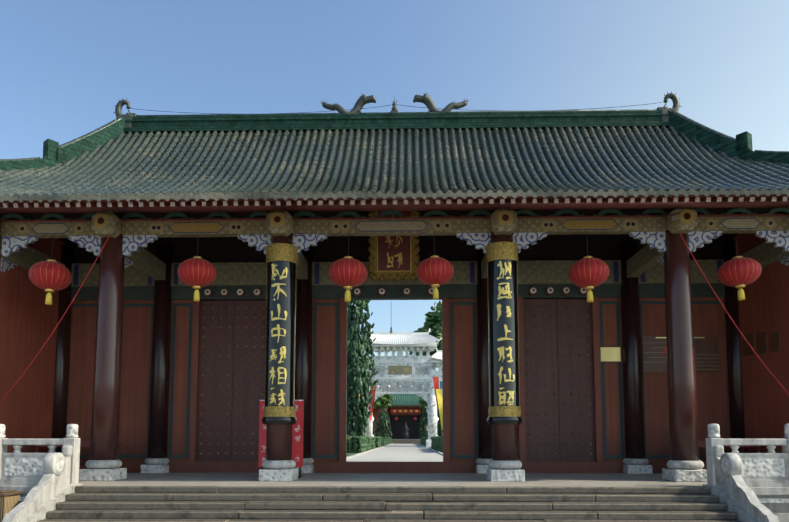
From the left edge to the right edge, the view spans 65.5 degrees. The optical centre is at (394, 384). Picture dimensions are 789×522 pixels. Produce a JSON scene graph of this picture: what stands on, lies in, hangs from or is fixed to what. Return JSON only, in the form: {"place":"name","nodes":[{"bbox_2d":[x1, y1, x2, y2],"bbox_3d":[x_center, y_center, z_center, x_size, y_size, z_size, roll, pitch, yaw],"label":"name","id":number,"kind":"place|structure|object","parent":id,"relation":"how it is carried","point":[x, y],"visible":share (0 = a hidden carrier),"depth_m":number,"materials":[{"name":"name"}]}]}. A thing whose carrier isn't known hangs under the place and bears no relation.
{"place":"outdoors","nodes":[
{"label":"outdoors","id":0,"kind":"place"},
{"bbox_2d":[0,490,22,521],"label":"wooden box","id":1,"kind":"object","parent":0,"point":[9,500],"visible":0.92,"depth_m":9.83,"materials":[{"name":"brown wood"}]},
{"bbox_2d":[35,441,121,467],"bbox_3d":[-7.369,1.700,14.277,1.700,0.780,0.800,0,-5,1],"label":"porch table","id":2,"kind":"object","parent":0,"point":[85,443],"visible":0.06,"depth_m":13.96,"materials":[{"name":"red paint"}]},
{"bbox_2d":[0,473,788,521],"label":"platform base","id":3,"kind":"object","parent":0,"point":[774,500],"visible":0.2,"depth_m":12.04,"materials":[{"name":"stone"}]},
{"bbox_2d":[0,225,68,452],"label":"side wall","id":4,"kind":"structure","parent":3,"relation":"on","point":[28,319],"depth_m":14.09,"materials":[{"name":"red paint"}]},
{"bbox_2d":[0,424,82,521],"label":"balustrade","id":5,"kind":"object","parent":3,"relation":"on","point":[52,476],"visible":1,"depth_m":10.94,"materials":[{"name":"white stone"}]},
{"bbox_2d":[52,245,73,452],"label":"column","id":6,"kind":"structure","parent":3,"relation":"on","point":[60,401],"depth_m":15.31,"materials":[{"name":"brown wood"}]},
{"bbox_2d":[79,222,126,480],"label":"column","id":7,"kind":"structure","parent":3,"relation":"on","point":[103,463],"depth_m":12.49,"materials":[{"name":"brown wood"}]},
{"bbox_2d":[91,211,121,237],"bbox_3d":[-5.924,-3.293,12.620,0.500,0.480,0.469,0,-5,1],"label":"beam end","id":8,"kind":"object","parent":7,"relation":"attached to","point":[105,224],"depth_m":12.45,"materials":[{"name":"gold metal"}]},
{"bbox_2d":[0,214,788,237],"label":"architrave beam","id":9,"kind":"structure","parent":7,"relation":"attached to","point":[436,226],"depth_m":12.70,"materials":[{"name":"gold"}]},
{"bbox_2d":[28,237,71,304],"bbox_3d":[-7.197,-2.416,12.861,0.804,1.489,0.804,7,-9,-42],"label":"lantern","id":10,"kind":"object","parent":9,"relation":"hanging from","point":[50,276],"visible":1,"depth_m":12.61,"materials":[{"name":"red fabric"}]},
{"bbox_2d":[177,235,216,301],"bbox_3d":[-4.108,-2.456,12.791,0.780,1.434,0.780,2,-5,-29],"label":"lantern","id":11,"kind":"object","parent":9,"relation":"hanging from","point":[197,272],"visible":1,"depth_m":12.53,"materials":[{"name":"red fabric"}]},
{"bbox_2d":[329,236,367,301],"bbox_3d":[-0.958,-2.441,12.722,0.809,1.438,0.809,3,-5,-32],"label":"lantern","id":12,"kind":"object","parent":9,"relation":"hanging from","point":[348,273],"visible":1,"depth_m":12.45,"materials":[{"name":"red fabric"}]},
{"bbox_2d":[0,199,788,224],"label":"purlin and spacers","id":13,"kind":"object","parent":9,"relation":"on","point":[441,209],"visible":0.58,"depth_m":12.78,"materials":[{"name":"red"}]},
{"bbox_2d":[417,234,453,299],"bbox_3d":[0.838,-2.458,12.684,0.767,1.377,0.767,0,-4,-23],"label":"lantern","id":14,"kind":"object","parent":9,"relation":"hanging from","point":[434,271],"visible":1,"depth_m":12.43,"materials":[{"name":"red fabric"}]},
{"bbox_2d":[568,233,608,302],"bbox_3d":[3.988,-2.422,12.618,0.803,1.457,0.803,5,-8,-43],"label":"lantern","id":15,"kind":"object","parent":9,"relation":"hanging from","point":[589,273],"visible":1,"depth_m":12.35,"materials":[{"name":"red fabric"}]},
{"bbox_2d":[717,233,761,300],"bbox_3d":[7.036,-2.433,12.555,0.803,1.413,0.803,-1,-7,-2],"label":"lantern","id":16,"kind":"object","parent":9,"relation":"hanging from","point":[739,272],"visible":1,"depth_m":12.30,"materials":[{"name":"red fabric"}]},
{"bbox_2d":[0,233,788,402],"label":"red rope","id":17,"kind":"object","parent":7,"relation":"attached to","point":[108,238],"visible":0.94,"depth_m":12.65,"materials":[{"name":"red fabric"}]},
{"bbox_2d":[2,231,788,256],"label":"decorative brackets","id":18,"kind":"object","parent":7,"relation":"attached to","point":[304,242],"visible":0.9,"depth_m":12.75,"materials":[{"name":"paint"}]},
{"bbox_2d":[140,245,172,472],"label":"column","id":19,"kind":"structure","parent":3,"relation":"on","point":[157,460],"depth_m":15.19,"materials":[{"name":"brown wood"}]},
{"bbox_2d":[259,233,297,480],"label":"column","id":20,"kind":"structure","parent":3,"relation":"on","point":[278,463],"depth_m":12.22,"materials":[{"name":"brown wood"}]},
{"bbox_2d":[266,210,292,236],"bbox_3d":[-2.345,-3.300,12.543,0.500,0.480,0.469,0,-5,1],"label":"beam end","id":21,"kind":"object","parent":20,"relation":"attached to","point":[279,222],"depth_m":12.36,"materials":[{"name":"gold metal"}]},
{"bbox_2d":[262,243,298,424],"bbox_3d":[-2.342,-1.039,12.456,0.717,3.680,0.332,0,-5,1],"label":"couplet board","id":22,"kind":"object","parent":20,"relation":"attached to","point":[281,263],"visible":1,"depth_m":12.40,"materials":[{"name":"black paint"}]},
{"bbox_2d":[258,400,303,477],"bbox_3d":[-2.460,1.164,13.315,0.960,1.680,0.360,0,-5,1],"label":"red sign board","id":23,"kind":"object","parent":3,"relation":"on","point":[297,443],"visible":0.31,"depth_m":13.30,"materials":[{"name":"red"}]},
{"bbox_2d":[294,245,313,472],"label":"column","id":24,"kind":"structure","parent":3,"relation":"on","point":[303,362],"depth_m":15.14,"materials":[{"name":"brown wood"}]},
{"bbox_2d":[37,486,740,521],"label":"stone stairs","id":25,"kind":"structure","parent":3,"relation":"attached to","point":[343,504],"depth_m":10.19,"materials":[{"name":"grey stone"}]},
{"bbox_2d":[66,211,730,472],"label":"wall","id":26,"kind":"structure","parent":3,"relation":"on","point":[571,398],"depth_m":15.34,"materials":[{"name":"red wood"}]},
{"bbox_2d":[368,211,419,280],"bbox_3d":[-0.010,-3.554,15.089,1.282,1.921,0.534,0,-5,1],"label":"plaque","id":27,"kind":"object","parent":26,"relation":"attached to","point":[390,258],"visible":0.6,"depth_m":15.13,"materials":[{"name":"red wood"}]},
{"bbox_2d":[0,236,788,279],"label":"porch cross beam","id":28,"kind":"structure","parent":26,"relation":"attached to","point":[638,263],"depth_m":14.12,"materials":[{"name":"paint"}]},
{"bbox_2d":[3,130,787,201],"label":"roof sheathing","id":29,"kind":"object","parent":26,"relation":"on","point":[404,190],"visible":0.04,"depth_m":14.37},
{"bbox_2d":[0,116,125,171],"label":"hip ridge","id":30,"kind":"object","parent":29,"relation":"attached to","point":[54,152],"visible":0.88,"depth_m":14.76,"materials":[{"name":"green tile"}]},
{"bbox_2d":[114,98,136,127],"bbox_3d":[-7.064,-7.053,16.091,0.665,1.012,0.269,0,-5,1],"label":"ridge-end ornament","id":31,"kind":"object","parent":29,"relation":"on","point":[120,104],"visible":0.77,"depth_m":16.02,"materials":[{"name":"ceramic"}]},
{"bbox_2d":[320,94,375,113],"bbox_3d":[-1.220,-7.247,15.994,1.487,0.681,0.258,0,-5,1],"label":"ridge dragon","id":32,"kind":"object","parent":29,"relation":"on","point":[362,101],"visible":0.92,"depth_m":15.92,"materials":[{"name":"ceramic"}]},
{"bbox_2d":[126,102,660,113],"bbox_3d":[0.001,-7.180,15.929,14.102,0.232,0.012,0,-5,1],"label":"ridge wire","id":33,"kind":"object","parent":29,"relation":"attached to","point":[397,104],"visible":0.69,"depth_m":15.93,"materials":[{"name":"grey metal"}]},
{"bbox_2d":[0,126,788,200],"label":"roof tile rolls","id":34,"kind":"object","parent":29,"relation":"on","point":[113,186],"visible":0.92,"depth_m":13.96,"materials":[{"name":"green tile"}]},
{"bbox_2d":[0,127,788,202],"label":"roof tiles","id":35,"kind":"object","parent":29,"relation":"on","point":[404,196],"visible":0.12,"depth_m":14.41,"materials":[{"name":"green tile"}]},
{"bbox_2d":[0,193,788,207],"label":"eave rafters","id":36,"kind":"object","parent":29,"relation":"attached to","point":[447,200],"visible":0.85,"depth_m":11.53,"materials":[{"name":"brown wood"}]},
{"bbox_2d":[390,97,398,112],"bbox_3d":[0.001,-7.238,15.954,0.220,0.500,0.162,0,-5,1],"label":"ridge finial","id":37,"kind":"object","parent":29,"relation":"on","point":[394,109],"visible":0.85,"depth_m":15.89,"materials":[{"name":"ceramic"}]},
{"bbox_2d":[413,92,467,112],"bbox_3d":[1.223,-7.252,15.942,1.487,0.681,0.258,0,-5,1],"label":"ridge dragon","id":38,"kind":"object","parent":29,"relation":"on","point":[426,100],"visible":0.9,"depth_m":15.88,"materials":[{"name":"ceramic"}]},
{"bbox_2d":[657,91,681,121],"bbox_3d":[7.066,-7.080,15.788,0.665,1.012,0.269,0,-5,1],"label":"ridge-end ornament","id":39,"kind":"object","parent":29,"relation":"on","point":[675,101],"visible":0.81,"depth_m":15.72,"materials":[{"name":"ceramic"}]},
{"bbox_2d":[668,110,788,167],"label":"hip ridge","id":40,"kind":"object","parent":29,"relation":"attached to","point":[740,145],"visible":0.9,"depth_m":14.46,"materials":[{"name":"green tile"}]},
{"bbox_2d":[600,346,621,361],"bbox_3d":[5.359,-0.757,15.224,0.540,0.400,0.025,0,-5,1],"label":"plaque","id":41,"kind":"object","parent":26,"relation":"attached to","point":[610,353],"depth_m":15.21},
{"bbox_2d":[476,248,491,473],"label":"column","id":42,"kind":"structure","parent":3,"relation":"on","point":[484,458],"depth_m":15.01,"materials":[{"name":"brown wood"}]},
{"bbox_2d":[487,232,524,481],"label":"column","id":43,"kind":"structure","parent":3,"relation":"on","point":[504,464],"depth_m":12.12,"materials":[{"name":"red wood"}]},
{"bbox_2d":[485,241,521,424],"bbox_3d":[2.217,-1.048,12.359,0.717,3.680,0.332,0,-5,1],"label":"couplet board","id":44,"kind":"object","parent":43,"relation":"attached to","point":[503,345],"visible":1,"depth_m":12.31,"materials":[{"name":"black paint"}]},
{"bbox_2d":[490,208,516,234],"bbox_3d":[2.214,-3.309,12.446,0.500,0.480,0.469,0,-5,1],"label":"beam end","id":45,"kind":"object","parent":43,"relation":"attached to","point":[503,220],"depth_m":12.27,"materials":[{"name":"gold metal"}]},
{"bbox_2d":[619,241,651,473],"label":"column","id":46,"kind":"structure","parent":3,"relation":"on","point":[635,461],"depth_m":14.94,"materials":[{"name":"brown wood"}]},
{"bbox_2d":[662,218,706,481],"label":"column","id":47,"kind":"structure","parent":3,"relation":"on","point":[685,464],"depth_m":12.24,"materials":[{"name":"brown wood"}]},
{"bbox_2d":[667,207,696,233],"bbox_3d":[5.793,-3.316,12.369,0.500,0.480,0.469,0,-5,1],"label":"beam end","id":48,"kind":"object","parent":47,"relation":"attached to","point":[681,219],"depth_m":12.20,"materials":[{"name":"gold metal"}]},
{"bbox_2d":[699,441,760,467],"bbox_3d":[7.327,1.672,13.963,1.700,0.780,0.800,0,-5,1],"label":"porch table","id":49,"kind":"object","parent":3,"relation":"on","point":[703,444],"visible":0.02,"depth_m":13.64,"materials":[{"name":"red paint"}]},
{"bbox_2d":[722,241,745,452],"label":"column","id":50,"kind":"structure","parent":3,"relation":"on","point":[735,392],"depth_m":14.95,"materials":[{"name":"red wood"}]},
{"bbox_2d":[702,423,788,521],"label":"balustrade","id":51,"kind":"object","parent":3,"relation":"on","point":[734,475],"visible":1,"depth_m":10.67,"materials":[{"name":"white stone"}]},
{"bbox_2d":[728,233,788,452],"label":"side wall","id":52,"kind":"structure","parent":3,"relation":"on","point":[763,306],"depth_m":13.84,"materials":[{"name":"red paint"}]},
{"bbox_2d":[743,331,779,355],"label":"wall plaques","id":53,"kind":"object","parent":52,"relation":"attached to","point":[762,343],"depth_m":13.96,"materials":[{"name":"brown wood"}]},
{"bbox_2d":[346,443,442,461],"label":"paved path","id":54,"kind":"structure","parent":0,"point":[418,452],"depth_m":29.96,"materials":[{"name":"grey stone"}]},
{"bbox_2d":[347,436,376,452],"bbox_3d":[-2.125,3.894,40.233,1.418,1.096,14.247,0,-5,1],"label":"hedge","id":55,"kind":"object","parent":54,"relation":"on","point":[358,444],"visible":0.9,"depth_m":33.39,"materials":[{"name":"green plant"}]},
{"bbox_2d":[347,300,378,435],"bbox_3d":[-2.408,-2.688,39.381,2.857,13.778,2.744,0,-5,1],"label":"cypress tree","id":56,"kind":"object","parent":54,"relation":"on","point":[358,416],"visible":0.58,"depth_m":38.71,"materials":[{"name":"green plant"}]},
{"bbox_2d":[368,386,375,429],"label":"flag banner","id":57,"kind":"object","parent":54,"relation":"on","point":[372,403],"visible":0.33,"depth_m":46.55,"materials":[{"name":"red fabric"}]},
{"bbox_2d":[373,394,392,434],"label":"tree","id":58,"kind":"object","parent":54,"relation":"on","point":[385,400],"visible":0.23,"depth_m":60.70,"materials":[{"name":"green plant"}]},
{"bbox_2d":[374,436,391,447],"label":"hedge","id":59,"kind":"object","parent":54,"relation":"on","point":[380,441],"visible":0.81,"depth_m":58.36,"materials":[{"name":"green plant"}]},
{"bbox_2d":[375,407,391,438],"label":"conifer tree","id":60,"kind":"object","parent":54,"relation":"on","point":[383,419],"visible":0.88,"depth_m":83.86,"materials":[{"name":"green plant"}]},
{"bbox_2d":[358,329,441,447],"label":"stone archway","id":61,"kind":"object","parent":54,"relation":"on","point":[399,373],"visible":0.54,"depth_m":49.44,"materials":[{"name":"stone"}]},
{"bbox_2d":[418,405,427,438],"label":"conifer tree","id":62,"kind":"object","parent":54,"relation":"on","point":[423,432],"visible":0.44,"depth_m":81.77,"materials":[{"name":"green plant"}]},
{"bbox_2d":[419,436,427,445],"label":"hedge","id":63,"kind":"object","parent":54,"relation":"on","point":[423,440],"visible":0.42,"depth_m":69.66,"materials":[{"name":"green plant"}]},
{"bbox_2d":[409,300,441,367],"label":"broadleaf tree","id":64,"kind":"object","parent":54,"relation":"on","point":[433,322],"visible":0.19,"depth_m":66.31,"materials":[{"name":"green plant"}]},
{"bbox_2d":[418,397,438,412],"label":"tree","id":65,"kind":"object","parent":54,"relation":"on","point":[422,402],"visible":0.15,"depth_m":73.37,"materials":[{"name":"green plant"}]},
{"bbox_2d":[430,436,442,452],"bbox_3d":[3.200,3.881,40.103,1.411,1.104,14.204,0,-5,1],"label":"hedge","id":66,"kind":"object","parent":54,"relation":"on","point":[437,443],"visible":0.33,"depth_m":37.01,"materials":[{"name":"green plant"}]},
{"bbox_2d":[433,376,441,431],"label":"flag banner","id":67,"kind":"object","parent":54,"relation":"on","point":[436,382],"visible":0.5,"depth_m":43.54,"materials":[{"name":"red fabric"}]},
{"bbox_2d":[436,389,442,428],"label":"flag banner","id":68,"kind":"object","parent":54,"relation":"on","point":[439,392],"visible":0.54,"depth_m":41.93,"materials":[{"name":"yellow fabric"}]},
{"bbox_2d":[437,408,442,435],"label":"conifer tree","id":69,"kind":"object","parent":54,"relation":"on","point":[439,432],"visible":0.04,"depth_m":61.72,"materials":[{"name":"green plant"}]},
{"bbox_2d":[0,0,788,370],"label":"sky","id":70,"kind":"structure","parent":0,"point":[66,65],"materials":[{"name":"blue"}]},
{"bbox_2d":[347,394,442,443],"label":"hall building","id":71,"kind":"structure","parent":0,"point":[404,412],"depth_m":99.96,"materials":[{"name":"wood"}]},
{"bbox_2d":[123,109,670,132],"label":"roof ridge","id":72,"kind":"structure","parent":0,"point":[477,120],"depth_m":15.77,"materials":[{"name":"green tile"}]},
{"bbox_2d":[642,336,719,372],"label":"wall plaques","id":73,"kind":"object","parent":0,"point":[654,351],"depth_m":15.17,"materials":[{"name":"brown wood"}]}
]}

